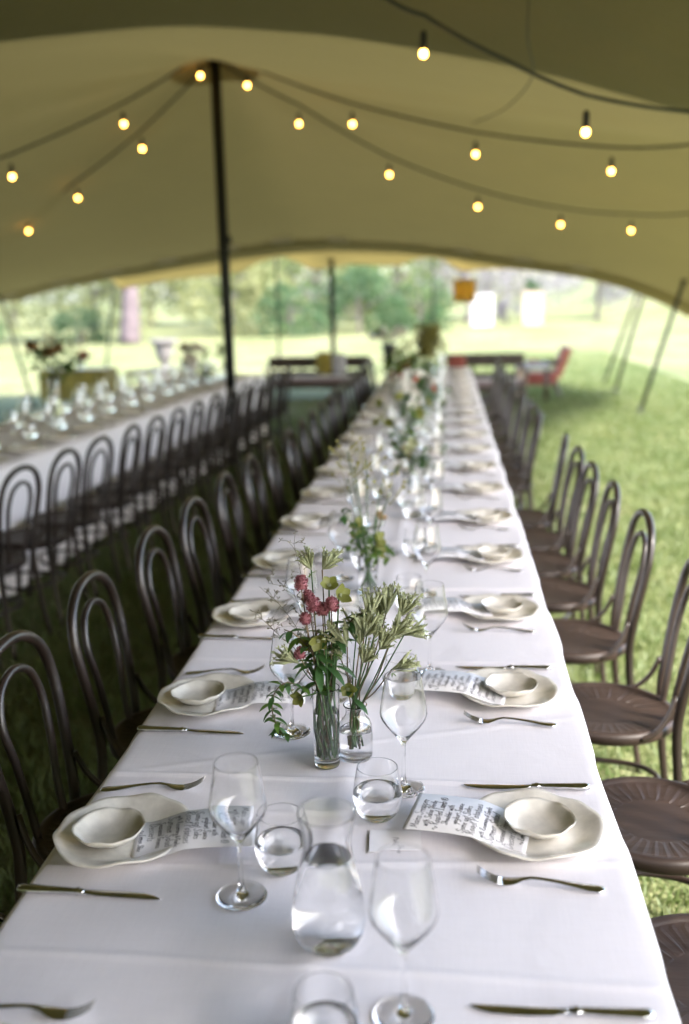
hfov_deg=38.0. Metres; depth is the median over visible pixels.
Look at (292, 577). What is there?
limonium twig
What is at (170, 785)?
fork
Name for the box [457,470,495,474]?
fork
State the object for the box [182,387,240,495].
bentwood chair
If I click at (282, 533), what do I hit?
knife
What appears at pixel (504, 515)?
dinner plate
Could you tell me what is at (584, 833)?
dinner plate
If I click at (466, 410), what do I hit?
bowl
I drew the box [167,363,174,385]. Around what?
wine glass
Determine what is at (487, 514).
bowl
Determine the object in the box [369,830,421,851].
place card
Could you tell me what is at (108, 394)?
tumbler
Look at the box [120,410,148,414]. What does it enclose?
dinner plate
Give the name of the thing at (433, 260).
tent pole
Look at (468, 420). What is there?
bowl
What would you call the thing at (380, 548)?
flower bunch
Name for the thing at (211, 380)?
tumbler
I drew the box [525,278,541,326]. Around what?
shrub
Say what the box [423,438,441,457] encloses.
wine glass
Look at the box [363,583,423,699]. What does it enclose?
kangaroo paw
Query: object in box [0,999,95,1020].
fork
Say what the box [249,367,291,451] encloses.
bentwood chair
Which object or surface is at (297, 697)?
hellebore
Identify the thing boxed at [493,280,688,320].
hill
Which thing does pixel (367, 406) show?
dinner plate
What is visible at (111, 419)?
dinner plate
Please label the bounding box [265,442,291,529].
bentwood chair
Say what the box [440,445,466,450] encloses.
menu card
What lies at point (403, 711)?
wine glass
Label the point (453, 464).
menu card
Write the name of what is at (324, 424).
bentwood chair
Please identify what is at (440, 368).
wine glass
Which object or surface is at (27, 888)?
knife
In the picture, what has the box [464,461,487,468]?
bowl
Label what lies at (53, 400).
wine glass
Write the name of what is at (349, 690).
hellebore
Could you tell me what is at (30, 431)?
tumbler
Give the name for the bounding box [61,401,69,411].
tumbler
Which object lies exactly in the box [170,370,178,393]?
wine glass
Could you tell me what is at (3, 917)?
bentwood chair
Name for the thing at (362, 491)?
wine glass
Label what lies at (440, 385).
wine glass
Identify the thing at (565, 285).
sky
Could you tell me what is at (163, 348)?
garden urn
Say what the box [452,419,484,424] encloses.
dinner plate
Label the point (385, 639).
kangaroo paw
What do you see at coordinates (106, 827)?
bowl
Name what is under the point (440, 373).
wine glass
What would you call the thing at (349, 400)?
bentwood chair
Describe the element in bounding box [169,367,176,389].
wine glass
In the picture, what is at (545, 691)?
dinner plate
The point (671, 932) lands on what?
bentwood chair
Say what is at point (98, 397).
wine glass
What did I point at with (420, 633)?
kangaroo paw
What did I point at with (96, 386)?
wine glass
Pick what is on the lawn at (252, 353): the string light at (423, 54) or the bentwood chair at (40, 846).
the bentwood chair at (40, 846)
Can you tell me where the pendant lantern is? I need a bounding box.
[453,269,475,302]
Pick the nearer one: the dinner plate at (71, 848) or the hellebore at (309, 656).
the dinner plate at (71, 848)
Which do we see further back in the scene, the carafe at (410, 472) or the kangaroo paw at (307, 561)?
the carafe at (410, 472)
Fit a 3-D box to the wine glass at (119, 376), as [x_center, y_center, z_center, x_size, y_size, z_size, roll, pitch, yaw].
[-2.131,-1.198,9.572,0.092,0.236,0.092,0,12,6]
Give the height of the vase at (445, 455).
0.090 m
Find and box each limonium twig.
[250,610,310,673]
[259,586,313,663]
[266,568,320,668]
[279,531,324,662]
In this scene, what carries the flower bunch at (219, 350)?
in the vase
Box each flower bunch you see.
[22,331,86,384]
[67,350,92,365]
[172,341,219,382]
[212,342,223,363]
[329,431,410,565]
[367,325,407,343]
[372,392,432,441]
[376,348,438,386]
[377,361,456,408]
[384,432,442,474]
[388,369,447,416]
[389,338,415,368]
[409,320,447,374]
[439,339,447,354]
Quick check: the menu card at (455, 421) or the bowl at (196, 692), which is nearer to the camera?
the bowl at (196, 692)
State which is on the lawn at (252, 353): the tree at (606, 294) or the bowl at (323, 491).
the tree at (606, 294)
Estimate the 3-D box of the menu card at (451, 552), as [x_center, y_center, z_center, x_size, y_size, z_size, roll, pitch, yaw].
[0.396,0.155,3.632,0.215,0.023,0.132,0,12,3]
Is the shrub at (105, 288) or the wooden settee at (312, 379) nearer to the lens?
the wooden settee at (312, 379)
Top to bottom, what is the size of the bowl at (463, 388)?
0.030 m
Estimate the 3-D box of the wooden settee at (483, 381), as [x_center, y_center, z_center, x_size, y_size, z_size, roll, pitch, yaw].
[2.156,-2.018,15.267,1.200,0.761,0.562,0,12,6]
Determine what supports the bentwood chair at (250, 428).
on the lawn at (252, 353)
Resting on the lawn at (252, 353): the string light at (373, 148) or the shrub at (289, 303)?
the shrub at (289, 303)
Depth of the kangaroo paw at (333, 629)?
1.99 m
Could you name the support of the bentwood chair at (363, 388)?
on the lawn at (252, 353)
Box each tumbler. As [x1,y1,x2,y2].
[24,424,36,438]
[32,408,42,420]
[54,415,66,429]
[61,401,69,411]
[80,408,91,420]
[84,395,90,406]
[104,390,112,400]
[104,401,114,412]
[126,385,132,395]
[126,395,136,406]
[143,390,152,400]
[147,380,153,389]
[163,385,172,394]
[175,380,183,390]
[190,376,197,385]
[207,373,214,381]
[216,370,223,378]
[254,803,303,875]
[288,971,359,1023]
[323,655,353,702]
[332,590,363,627]
[352,540,378,568]
[353,757,401,822]
[363,502,384,528]
[373,476,391,498]
[382,652,419,684]
[383,456,400,475]
[389,439,395,455]
[394,573,421,606]
[395,425,408,438]
[399,416,407,424]
[403,527,416,557]
[404,493,422,518]
[414,449,422,467]
[418,467,427,485]
[419,433,425,448]
[422,420,427,432]
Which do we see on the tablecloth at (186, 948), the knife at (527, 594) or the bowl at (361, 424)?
the knife at (527, 594)
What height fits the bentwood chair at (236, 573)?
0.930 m
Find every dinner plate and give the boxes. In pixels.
[0,424,8,428]
[0,457,8,463]
[4,445,45,452]
[20,416,41,420]
[39,434,76,440]
[52,793,187,868]
[70,425,103,431]
[96,417,127,422]
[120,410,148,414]
[140,403,167,407]
[157,673,253,715]
[158,397,184,401]
[175,392,199,396]
[190,387,213,391]
[204,383,225,386]
[211,599,290,626]
[216,379,237,382]
[235,376,248,378]
[252,550,304,569]
[279,513,328,528]
[300,487,346,498]
[315,465,360,475]
[330,448,364,456]
[339,434,367,441]
[349,424,378,428]
[356,413,381,418]
[362,404,390,408]
[368,397,391,400]
[373,390,394,394]
[449,382,472,385]
[450,373,469,375]
[451,377,470,379]
[451,394,476,397]
[451,401,478,405]
[451,410,480,414]
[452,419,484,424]
[453,388,473,391]
[453,444,491,452]
[453,482,504,493]
[454,431,487,437]
[455,461,497,470]
[456,508,512,523]
[460,543,522,563]
[461,668,557,706]
[462,594,538,620]
[473,787,603,860]
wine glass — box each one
[4,410,19,446]
[16,402,29,435]
[19,396,31,427]
[39,402,52,435]
[47,395,58,426]
[72,395,84,426]
[73,389,83,418]
[77,383,87,407]
[92,384,102,411]
[93,389,104,418]
[98,379,107,404]
[116,378,126,404]
[116,383,126,411]
[117,374,126,399]
[135,370,143,393]
[138,374,146,398]
[138,378,148,404]
[150,367,158,389]
[151,374,160,399]
[154,370,162,394]
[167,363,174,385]
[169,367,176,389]
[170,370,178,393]
[180,363,186,385]
[185,366,193,388]
[198,360,205,380]
[202,363,209,383]
[206,357,211,365]
[209,752,266,910]
[211,360,218,380]
[269,626,310,738]
[285,556,317,637]
[328,509,354,581]
[346,476,368,536]
[362,452,381,503]
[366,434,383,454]
[368,844,438,1023]
[378,419,393,459]
[380,669,426,797]
[382,407,395,444]
[391,397,402,430]
[412,522,440,579]
[412,580,447,673]
[418,485,442,521]
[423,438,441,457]
[423,458,443,511]
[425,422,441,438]
[428,399,441,410]
[428,409,442,425]
[433,382,444,392]
[433,390,444,422]
[434,376,441,381]
[436,366,444,371]
[436,371,444,382]
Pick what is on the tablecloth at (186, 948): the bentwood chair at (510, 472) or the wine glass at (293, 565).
the wine glass at (293, 565)
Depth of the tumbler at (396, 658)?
2.40 m
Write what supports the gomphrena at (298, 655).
in the vase at (326, 720)
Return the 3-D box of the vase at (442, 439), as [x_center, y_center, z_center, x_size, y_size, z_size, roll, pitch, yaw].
[0.638,-0.505,6.512,0.037,0.090,0.037,0,12,6]
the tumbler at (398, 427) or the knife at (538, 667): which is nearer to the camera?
the knife at (538, 667)
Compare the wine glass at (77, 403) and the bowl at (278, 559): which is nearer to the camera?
the bowl at (278, 559)
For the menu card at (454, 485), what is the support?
on the dinner plate at (495, 487)
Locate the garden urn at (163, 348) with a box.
[149,339,176,378]
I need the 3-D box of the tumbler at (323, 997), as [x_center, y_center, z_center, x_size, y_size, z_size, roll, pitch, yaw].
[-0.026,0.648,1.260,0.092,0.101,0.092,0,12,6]
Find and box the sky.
[4,259,585,303]
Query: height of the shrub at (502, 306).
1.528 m
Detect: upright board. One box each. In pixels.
[471,294,493,328]
[523,291,543,327]
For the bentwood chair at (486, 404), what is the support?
on the lawn at (252, 353)
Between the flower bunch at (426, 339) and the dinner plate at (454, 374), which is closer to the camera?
the flower bunch at (426, 339)
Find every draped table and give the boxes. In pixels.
[39,367,116,400]
[125,369,182,386]
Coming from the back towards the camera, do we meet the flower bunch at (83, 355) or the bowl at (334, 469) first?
the flower bunch at (83, 355)
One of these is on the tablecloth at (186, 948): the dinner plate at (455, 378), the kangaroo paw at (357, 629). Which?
the dinner plate at (455, 378)
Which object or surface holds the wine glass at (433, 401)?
on the tablecloth at (186, 948)
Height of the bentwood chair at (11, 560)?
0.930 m
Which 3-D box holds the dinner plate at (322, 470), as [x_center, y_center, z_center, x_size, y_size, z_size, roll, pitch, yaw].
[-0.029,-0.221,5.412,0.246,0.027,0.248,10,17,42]
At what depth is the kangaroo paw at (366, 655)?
1.97 m
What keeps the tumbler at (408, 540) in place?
on the tablecloth at (186, 948)
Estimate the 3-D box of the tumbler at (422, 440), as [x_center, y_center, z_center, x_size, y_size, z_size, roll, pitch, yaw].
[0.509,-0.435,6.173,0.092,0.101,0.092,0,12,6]
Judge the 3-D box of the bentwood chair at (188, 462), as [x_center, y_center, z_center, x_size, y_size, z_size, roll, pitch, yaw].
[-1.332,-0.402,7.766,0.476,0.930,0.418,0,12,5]
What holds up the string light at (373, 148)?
hanging from the tent pole at (224, 239)
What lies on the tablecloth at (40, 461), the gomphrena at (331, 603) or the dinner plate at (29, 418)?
the dinner plate at (29, 418)
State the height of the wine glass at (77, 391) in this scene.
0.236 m
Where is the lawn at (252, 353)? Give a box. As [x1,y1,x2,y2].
[0,295,688,923]
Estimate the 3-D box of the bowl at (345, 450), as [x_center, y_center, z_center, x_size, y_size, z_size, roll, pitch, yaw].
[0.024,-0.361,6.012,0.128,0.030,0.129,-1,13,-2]
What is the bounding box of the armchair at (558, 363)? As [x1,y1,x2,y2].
[525,346,572,397]
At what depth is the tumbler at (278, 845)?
1.65 m
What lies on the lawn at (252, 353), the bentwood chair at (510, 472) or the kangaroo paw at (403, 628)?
the bentwood chair at (510, 472)
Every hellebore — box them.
[290,681,326,706]
[299,635,334,691]
[299,639,329,691]
[309,576,346,665]
[322,583,355,684]
[340,683,367,714]
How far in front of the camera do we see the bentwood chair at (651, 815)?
2.44 m
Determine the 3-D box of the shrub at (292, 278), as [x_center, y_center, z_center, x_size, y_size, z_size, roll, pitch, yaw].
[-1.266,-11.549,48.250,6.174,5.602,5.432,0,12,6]
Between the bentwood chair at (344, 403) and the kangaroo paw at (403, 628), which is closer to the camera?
the kangaroo paw at (403, 628)
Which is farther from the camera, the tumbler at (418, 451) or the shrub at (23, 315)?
the shrub at (23, 315)
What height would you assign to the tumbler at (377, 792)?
0.101 m
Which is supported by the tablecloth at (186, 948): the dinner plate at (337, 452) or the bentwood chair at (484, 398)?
the dinner plate at (337, 452)
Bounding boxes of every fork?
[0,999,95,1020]
[100,776,204,791]
[186,664,265,674]
[230,597,291,602]
[264,548,317,551]
[456,494,500,498]
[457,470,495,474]
[459,524,509,529]
[463,564,522,571]
[463,623,535,632]
[464,711,556,726]
[476,865,604,892]
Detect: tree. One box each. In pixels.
[0,287,89,327]
[70,277,213,326]
[119,286,140,344]
[145,257,305,325]
[263,262,398,323]
[325,258,481,319]
[412,259,523,322]
[422,259,553,317]
[476,269,585,315]
[542,273,640,319]
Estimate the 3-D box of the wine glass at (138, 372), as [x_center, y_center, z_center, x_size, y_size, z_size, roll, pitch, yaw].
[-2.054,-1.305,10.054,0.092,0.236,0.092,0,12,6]
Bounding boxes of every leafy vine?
[259,677,316,741]
[279,628,333,698]
[321,612,365,691]
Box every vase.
[47,376,61,422]
[77,360,84,368]
[312,682,339,769]
[340,700,372,763]
[358,552,377,593]
[396,437,407,457]
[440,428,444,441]
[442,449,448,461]
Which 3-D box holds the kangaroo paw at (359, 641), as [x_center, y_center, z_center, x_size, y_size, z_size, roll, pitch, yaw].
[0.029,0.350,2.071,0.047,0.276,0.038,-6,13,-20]
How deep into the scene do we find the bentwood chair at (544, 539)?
5.18 m
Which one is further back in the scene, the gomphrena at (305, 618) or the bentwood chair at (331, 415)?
the bentwood chair at (331, 415)
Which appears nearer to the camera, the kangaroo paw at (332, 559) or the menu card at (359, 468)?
the kangaroo paw at (332, 559)
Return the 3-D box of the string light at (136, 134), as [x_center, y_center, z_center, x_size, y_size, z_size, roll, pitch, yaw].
[-3.075,-3.787,11.143,4.734,1.618,0.163,9,16,39]
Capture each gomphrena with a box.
[294,574,319,691]
[294,646,318,689]
[299,611,324,685]
[301,589,318,660]
[305,595,329,676]
[316,601,328,663]
[324,595,339,691]
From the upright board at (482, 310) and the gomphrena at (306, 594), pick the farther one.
the upright board at (482, 310)
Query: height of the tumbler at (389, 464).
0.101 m
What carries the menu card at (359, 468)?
on the dinner plate at (322, 470)
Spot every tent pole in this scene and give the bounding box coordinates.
[0,295,37,408]
[105,281,115,366]
[208,60,242,466]
[274,258,280,370]
[329,259,336,396]
[431,258,434,362]
[602,294,637,382]
[612,295,643,392]
[635,279,686,412]
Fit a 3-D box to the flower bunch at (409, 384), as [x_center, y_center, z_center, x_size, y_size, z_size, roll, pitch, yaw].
[0.499,-0.765,6.864,0.398,0.413,0.436,-2,12,-4]
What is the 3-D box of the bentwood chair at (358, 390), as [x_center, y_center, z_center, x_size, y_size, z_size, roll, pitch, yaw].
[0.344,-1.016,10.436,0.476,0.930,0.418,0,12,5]
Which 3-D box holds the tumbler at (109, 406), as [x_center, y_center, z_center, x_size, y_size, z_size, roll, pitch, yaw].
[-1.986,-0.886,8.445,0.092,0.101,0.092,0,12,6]
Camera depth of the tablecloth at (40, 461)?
7.29 m
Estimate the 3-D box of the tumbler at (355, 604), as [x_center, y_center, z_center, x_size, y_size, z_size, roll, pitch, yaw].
[0.011,0.285,2.916,0.092,0.101,0.092,0,12,6]
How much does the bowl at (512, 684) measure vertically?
0.030 m
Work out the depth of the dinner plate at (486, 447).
6.03 m
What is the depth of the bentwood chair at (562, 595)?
4.17 m
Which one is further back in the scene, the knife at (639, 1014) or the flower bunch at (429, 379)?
the flower bunch at (429, 379)
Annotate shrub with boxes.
[0,292,53,337]
[0,320,7,340]
[36,279,166,340]
[48,305,114,343]
[175,260,287,336]
[188,257,320,332]
[248,280,329,336]
[264,258,377,330]
[312,265,409,332]
[336,258,453,329]
[381,276,456,331]
[494,296,521,326]
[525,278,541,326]
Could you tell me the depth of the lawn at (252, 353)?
17.14 m
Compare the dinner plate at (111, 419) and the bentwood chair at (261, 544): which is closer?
the bentwood chair at (261, 544)
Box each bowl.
[72,807,144,848]
[170,679,224,704]
[228,603,269,620]
[263,552,295,565]
[291,514,320,525]
[309,487,334,495]
[326,466,349,473]
[338,448,358,454]
[345,434,364,439]
[354,422,371,426]
[362,412,377,416]
[373,396,387,399]
[457,393,470,396]
[458,387,469,389]
[458,400,472,403]
[458,409,474,412]
[460,419,476,422]
[461,430,479,435]
[464,444,484,450]
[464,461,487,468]
[466,481,492,490]
[471,509,501,519]
[476,546,510,558]
[481,596,523,613]
[485,672,537,696]
[504,797,575,839]
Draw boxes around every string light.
[0,64,201,178]
[27,62,208,232]
[220,62,688,231]
[221,62,688,173]
[386,0,688,135]
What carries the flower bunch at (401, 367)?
in the vase
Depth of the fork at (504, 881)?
1.63 m
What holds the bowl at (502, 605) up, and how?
on the dinner plate at (528, 608)
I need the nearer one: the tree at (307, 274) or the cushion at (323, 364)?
the cushion at (323, 364)
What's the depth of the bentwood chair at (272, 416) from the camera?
10.61 m
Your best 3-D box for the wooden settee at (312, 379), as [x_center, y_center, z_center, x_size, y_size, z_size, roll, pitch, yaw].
[-0.452,-2.224,16.616,1.700,0.681,0.560,0,12,6]
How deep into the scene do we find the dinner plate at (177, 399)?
9.33 m
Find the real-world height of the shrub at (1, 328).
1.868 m
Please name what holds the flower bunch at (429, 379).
in the vase
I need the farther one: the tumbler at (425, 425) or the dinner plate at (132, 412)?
the dinner plate at (132, 412)
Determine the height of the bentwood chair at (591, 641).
0.930 m
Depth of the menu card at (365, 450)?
6.01 m
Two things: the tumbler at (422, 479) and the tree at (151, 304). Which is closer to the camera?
the tumbler at (422, 479)
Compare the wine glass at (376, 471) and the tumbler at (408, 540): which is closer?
the tumbler at (408, 540)
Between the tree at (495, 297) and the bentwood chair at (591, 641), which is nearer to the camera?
the bentwood chair at (591, 641)
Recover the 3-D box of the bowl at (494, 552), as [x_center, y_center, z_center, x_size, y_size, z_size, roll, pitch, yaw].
[0.541,0.149,3.635,0.125,0.030,0.131,-3,12,-12]
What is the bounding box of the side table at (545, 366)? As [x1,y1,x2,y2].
[515,362,550,401]
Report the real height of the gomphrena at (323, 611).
0.328 m
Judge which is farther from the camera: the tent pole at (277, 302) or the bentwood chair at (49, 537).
the tent pole at (277, 302)
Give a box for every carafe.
[292,797,364,957]
[398,458,420,506]
[407,404,421,436]
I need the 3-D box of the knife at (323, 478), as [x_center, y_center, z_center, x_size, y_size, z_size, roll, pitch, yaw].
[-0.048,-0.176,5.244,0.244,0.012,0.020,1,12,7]
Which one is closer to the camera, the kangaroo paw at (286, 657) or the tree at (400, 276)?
the kangaroo paw at (286, 657)
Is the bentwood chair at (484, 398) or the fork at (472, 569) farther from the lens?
the bentwood chair at (484, 398)
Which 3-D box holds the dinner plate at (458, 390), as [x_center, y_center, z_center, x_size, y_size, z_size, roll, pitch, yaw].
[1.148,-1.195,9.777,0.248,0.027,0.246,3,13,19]
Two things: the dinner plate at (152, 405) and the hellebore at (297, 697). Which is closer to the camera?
the hellebore at (297, 697)
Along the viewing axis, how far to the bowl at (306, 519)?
4.23 m
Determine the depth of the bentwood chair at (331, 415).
7.82 m
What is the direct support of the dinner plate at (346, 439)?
on the tablecloth at (186, 948)
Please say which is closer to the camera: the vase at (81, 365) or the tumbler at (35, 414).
the tumbler at (35, 414)
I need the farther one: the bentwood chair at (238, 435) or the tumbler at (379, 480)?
the bentwood chair at (238, 435)
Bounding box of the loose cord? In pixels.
[473,0,533,123]
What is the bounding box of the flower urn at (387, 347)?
[381,343,395,377]
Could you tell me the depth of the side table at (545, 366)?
15.35 m
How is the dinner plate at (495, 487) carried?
on the tablecloth at (186, 948)
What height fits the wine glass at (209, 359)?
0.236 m
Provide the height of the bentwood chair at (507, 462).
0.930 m
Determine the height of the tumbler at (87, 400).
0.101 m
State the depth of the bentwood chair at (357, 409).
9.71 m
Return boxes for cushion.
[316,352,331,374]
[333,353,345,374]
[448,354,465,367]
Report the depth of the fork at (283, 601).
3.16 m
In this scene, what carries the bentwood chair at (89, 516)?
on the lawn at (252, 353)
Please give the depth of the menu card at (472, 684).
2.41 m
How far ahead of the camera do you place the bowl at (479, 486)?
4.89 m
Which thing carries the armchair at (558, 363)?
on the lawn at (252, 353)
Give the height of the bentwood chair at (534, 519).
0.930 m
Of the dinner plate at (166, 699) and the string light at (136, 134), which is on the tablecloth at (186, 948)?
the dinner plate at (166, 699)
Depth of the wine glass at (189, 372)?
10.47 m
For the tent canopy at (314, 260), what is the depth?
16.69 m
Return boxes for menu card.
[131,809,254,857]
[212,681,306,711]
[257,603,330,621]
[310,515,359,525]
[314,551,352,561]
[331,488,371,496]
[344,466,362,472]
[354,449,388,454]
[402,793,528,852]
[421,670,505,704]
[434,511,480,521]
[436,547,483,560]
[439,483,475,491]
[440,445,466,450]
[441,410,460,412]
[442,462,468,467]
[443,420,461,423]
[445,431,465,437]
[446,598,492,615]
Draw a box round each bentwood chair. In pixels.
[0,464,52,660]
[0,630,102,903]
[0,656,4,671]
[0,912,6,925]
[2,448,88,626]
[27,435,120,596]
[64,424,146,574]
[67,570,156,787]
[93,415,169,555]
[118,407,188,537]
[135,525,201,694]
[142,400,206,523]
[163,393,222,509]
[179,496,234,640]
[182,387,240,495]
[198,383,251,486]
[211,378,264,476]
[215,471,255,596]
[225,374,272,466]
[239,371,283,454]
[242,454,277,554]
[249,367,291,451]
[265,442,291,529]
[284,428,307,504]
[298,418,317,485]
[309,409,326,467]
[319,401,333,457]
[326,394,341,449]
[331,388,347,436]
[339,383,351,429]
[345,379,356,423]
[350,374,360,417]
[354,370,364,411]
[358,366,368,404]
[362,363,373,400]
[369,358,378,390]
[480,357,497,427]
[481,361,501,438]
[484,366,505,437]
[486,372,510,439]
[490,378,515,439]
[493,385,522,449]
[496,392,525,508]
[499,398,531,508]
[502,404,538,508]
[506,411,543,509]
[515,433,568,531]
[523,446,584,618]
[529,461,598,619]
[538,480,620,681]
[552,508,655,773]
[571,558,688,876]
[601,776,688,884]
[650,913,688,1023]
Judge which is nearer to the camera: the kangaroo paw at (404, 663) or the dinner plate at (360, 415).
the kangaroo paw at (404, 663)
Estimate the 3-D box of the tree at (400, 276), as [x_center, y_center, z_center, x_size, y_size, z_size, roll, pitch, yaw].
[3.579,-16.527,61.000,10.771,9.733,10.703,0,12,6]
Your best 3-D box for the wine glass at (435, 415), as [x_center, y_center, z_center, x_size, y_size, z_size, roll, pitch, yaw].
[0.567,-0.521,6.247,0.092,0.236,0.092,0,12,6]
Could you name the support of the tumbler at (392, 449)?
on the tablecloth at (186, 948)
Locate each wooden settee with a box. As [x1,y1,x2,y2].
[265,356,368,399]
[446,353,526,405]
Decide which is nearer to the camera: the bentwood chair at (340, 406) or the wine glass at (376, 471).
the wine glass at (376, 471)
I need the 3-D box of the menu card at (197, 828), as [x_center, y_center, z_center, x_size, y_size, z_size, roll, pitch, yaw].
[-0.266,0.572,1.778,0.215,0.023,0.132,-2,12,-4]
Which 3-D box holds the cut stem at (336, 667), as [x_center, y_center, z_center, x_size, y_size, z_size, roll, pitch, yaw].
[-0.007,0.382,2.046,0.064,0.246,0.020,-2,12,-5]
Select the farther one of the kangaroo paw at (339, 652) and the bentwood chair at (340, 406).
the bentwood chair at (340, 406)
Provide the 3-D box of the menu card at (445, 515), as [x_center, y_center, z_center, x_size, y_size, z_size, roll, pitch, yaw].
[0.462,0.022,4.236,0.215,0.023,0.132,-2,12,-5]
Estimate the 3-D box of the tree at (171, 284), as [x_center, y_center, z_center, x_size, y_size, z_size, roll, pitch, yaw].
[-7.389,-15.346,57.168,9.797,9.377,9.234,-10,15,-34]
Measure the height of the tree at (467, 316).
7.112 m
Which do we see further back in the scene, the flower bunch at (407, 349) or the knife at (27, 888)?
the flower bunch at (407, 349)
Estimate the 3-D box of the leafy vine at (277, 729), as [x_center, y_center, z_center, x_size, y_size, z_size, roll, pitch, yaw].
[-0.108,0.410,2.009,0.076,0.151,0.141,9,16,39]
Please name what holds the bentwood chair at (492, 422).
on the lawn at (252, 353)
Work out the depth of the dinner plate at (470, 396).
9.10 m
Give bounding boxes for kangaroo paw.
[269,644,325,690]
[295,545,315,634]
[319,617,350,707]
[322,545,343,691]
[327,646,355,708]
[340,607,366,701]
[348,620,362,686]
[351,595,383,705]
[351,607,384,699]
[351,622,400,707]
[352,637,378,708]
[354,587,387,708]
[356,650,421,708]
[357,581,400,694]
[357,614,389,698]
[359,616,428,707]
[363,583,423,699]
[363,607,421,703]
[369,614,411,690]
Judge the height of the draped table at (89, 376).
0.664 m
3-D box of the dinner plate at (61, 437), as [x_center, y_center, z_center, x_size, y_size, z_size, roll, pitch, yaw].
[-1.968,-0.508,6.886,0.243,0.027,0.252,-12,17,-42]
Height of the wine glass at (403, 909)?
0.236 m
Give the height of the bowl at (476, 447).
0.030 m
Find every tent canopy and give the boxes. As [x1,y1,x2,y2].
[0,0,688,317]
[112,252,612,288]
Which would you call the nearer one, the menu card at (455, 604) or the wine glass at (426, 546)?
the menu card at (455, 604)
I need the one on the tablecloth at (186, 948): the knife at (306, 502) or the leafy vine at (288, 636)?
the knife at (306, 502)
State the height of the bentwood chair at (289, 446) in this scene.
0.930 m
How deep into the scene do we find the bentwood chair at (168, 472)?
7.22 m
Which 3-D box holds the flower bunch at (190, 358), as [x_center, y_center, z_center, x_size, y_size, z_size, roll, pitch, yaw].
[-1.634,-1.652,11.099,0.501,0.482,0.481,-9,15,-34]
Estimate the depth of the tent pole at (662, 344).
13.92 m
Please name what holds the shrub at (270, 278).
on the lawn at (252, 353)
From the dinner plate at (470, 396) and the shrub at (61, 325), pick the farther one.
the shrub at (61, 325)
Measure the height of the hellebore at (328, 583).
0.370 m
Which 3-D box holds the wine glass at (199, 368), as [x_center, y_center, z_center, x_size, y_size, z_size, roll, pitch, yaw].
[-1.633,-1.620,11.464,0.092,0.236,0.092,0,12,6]
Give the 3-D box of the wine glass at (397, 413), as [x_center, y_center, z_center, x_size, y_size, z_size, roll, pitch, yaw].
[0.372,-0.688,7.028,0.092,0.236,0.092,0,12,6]
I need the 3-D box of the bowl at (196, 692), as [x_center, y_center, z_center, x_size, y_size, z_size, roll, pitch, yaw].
[-0.350,0.436,2.391,0.128,0.030,0.129,2,13,14]
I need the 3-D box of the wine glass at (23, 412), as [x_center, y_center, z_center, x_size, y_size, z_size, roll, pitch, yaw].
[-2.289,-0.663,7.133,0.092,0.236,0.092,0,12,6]
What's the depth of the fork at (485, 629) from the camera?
2.85 m
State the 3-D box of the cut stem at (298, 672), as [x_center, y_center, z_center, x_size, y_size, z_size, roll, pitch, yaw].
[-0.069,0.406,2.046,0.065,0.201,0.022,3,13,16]
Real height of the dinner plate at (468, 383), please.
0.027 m
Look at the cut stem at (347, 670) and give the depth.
2.01 m
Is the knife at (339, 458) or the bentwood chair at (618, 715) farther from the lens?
the knife at (339, 458)
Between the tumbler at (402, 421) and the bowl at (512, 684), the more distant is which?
the tumbler at (402, 421)
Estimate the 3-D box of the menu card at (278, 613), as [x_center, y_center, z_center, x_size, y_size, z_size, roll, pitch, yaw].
[-0.145,0.302,3.003,0.215,0.023,0.132,1,12,8]
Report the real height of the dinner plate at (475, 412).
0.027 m
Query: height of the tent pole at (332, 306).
2.348 m
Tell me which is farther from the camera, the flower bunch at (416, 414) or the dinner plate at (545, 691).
the flower bunch at (416, 414)
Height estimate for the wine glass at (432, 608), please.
0.236 m
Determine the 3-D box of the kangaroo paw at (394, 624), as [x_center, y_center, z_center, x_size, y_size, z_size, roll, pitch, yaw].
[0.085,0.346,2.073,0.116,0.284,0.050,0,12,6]
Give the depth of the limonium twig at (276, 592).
2.02 m
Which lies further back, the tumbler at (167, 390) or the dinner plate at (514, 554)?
the tumbler at (167, 390)
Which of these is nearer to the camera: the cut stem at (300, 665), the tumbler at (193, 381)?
the cut stem at (300, 665)
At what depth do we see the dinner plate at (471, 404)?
8.47 m
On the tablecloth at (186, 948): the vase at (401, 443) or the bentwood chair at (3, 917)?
the vase at (401, 443)
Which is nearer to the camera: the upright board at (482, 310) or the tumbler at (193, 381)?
the tumbler at (193, 381)
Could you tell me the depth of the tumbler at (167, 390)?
9.85 m
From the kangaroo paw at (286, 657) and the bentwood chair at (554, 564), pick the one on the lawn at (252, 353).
the bentwood chair at (554, 564)
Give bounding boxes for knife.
[16,883,160,899]
[137,725,243,733]
[198,634,271,638]
[241,574,285,577]
[271,532,327,534]
[296,501,347,503]
[312,477,338,478]
[325,458,363,459]
[455,544,518,546]
[456,665,551,669]
[458,509,510,511]
[459,593,535,596]
[464,782,589,789]
[470,1004,655,1020]
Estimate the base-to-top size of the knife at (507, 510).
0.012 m
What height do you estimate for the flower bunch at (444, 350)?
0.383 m
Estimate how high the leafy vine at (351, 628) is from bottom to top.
0.284 m
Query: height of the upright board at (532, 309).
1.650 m
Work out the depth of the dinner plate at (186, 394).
9.83 m
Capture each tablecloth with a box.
[0,368,680,1023]
[0,374,266,596]
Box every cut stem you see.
[293,659,317,690]
[294,662,316,690]
[315,651,323,691]
[325,647,344,691]
[332,657,357,689]
[334,645,353,690]
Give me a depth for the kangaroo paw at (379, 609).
2.05 m

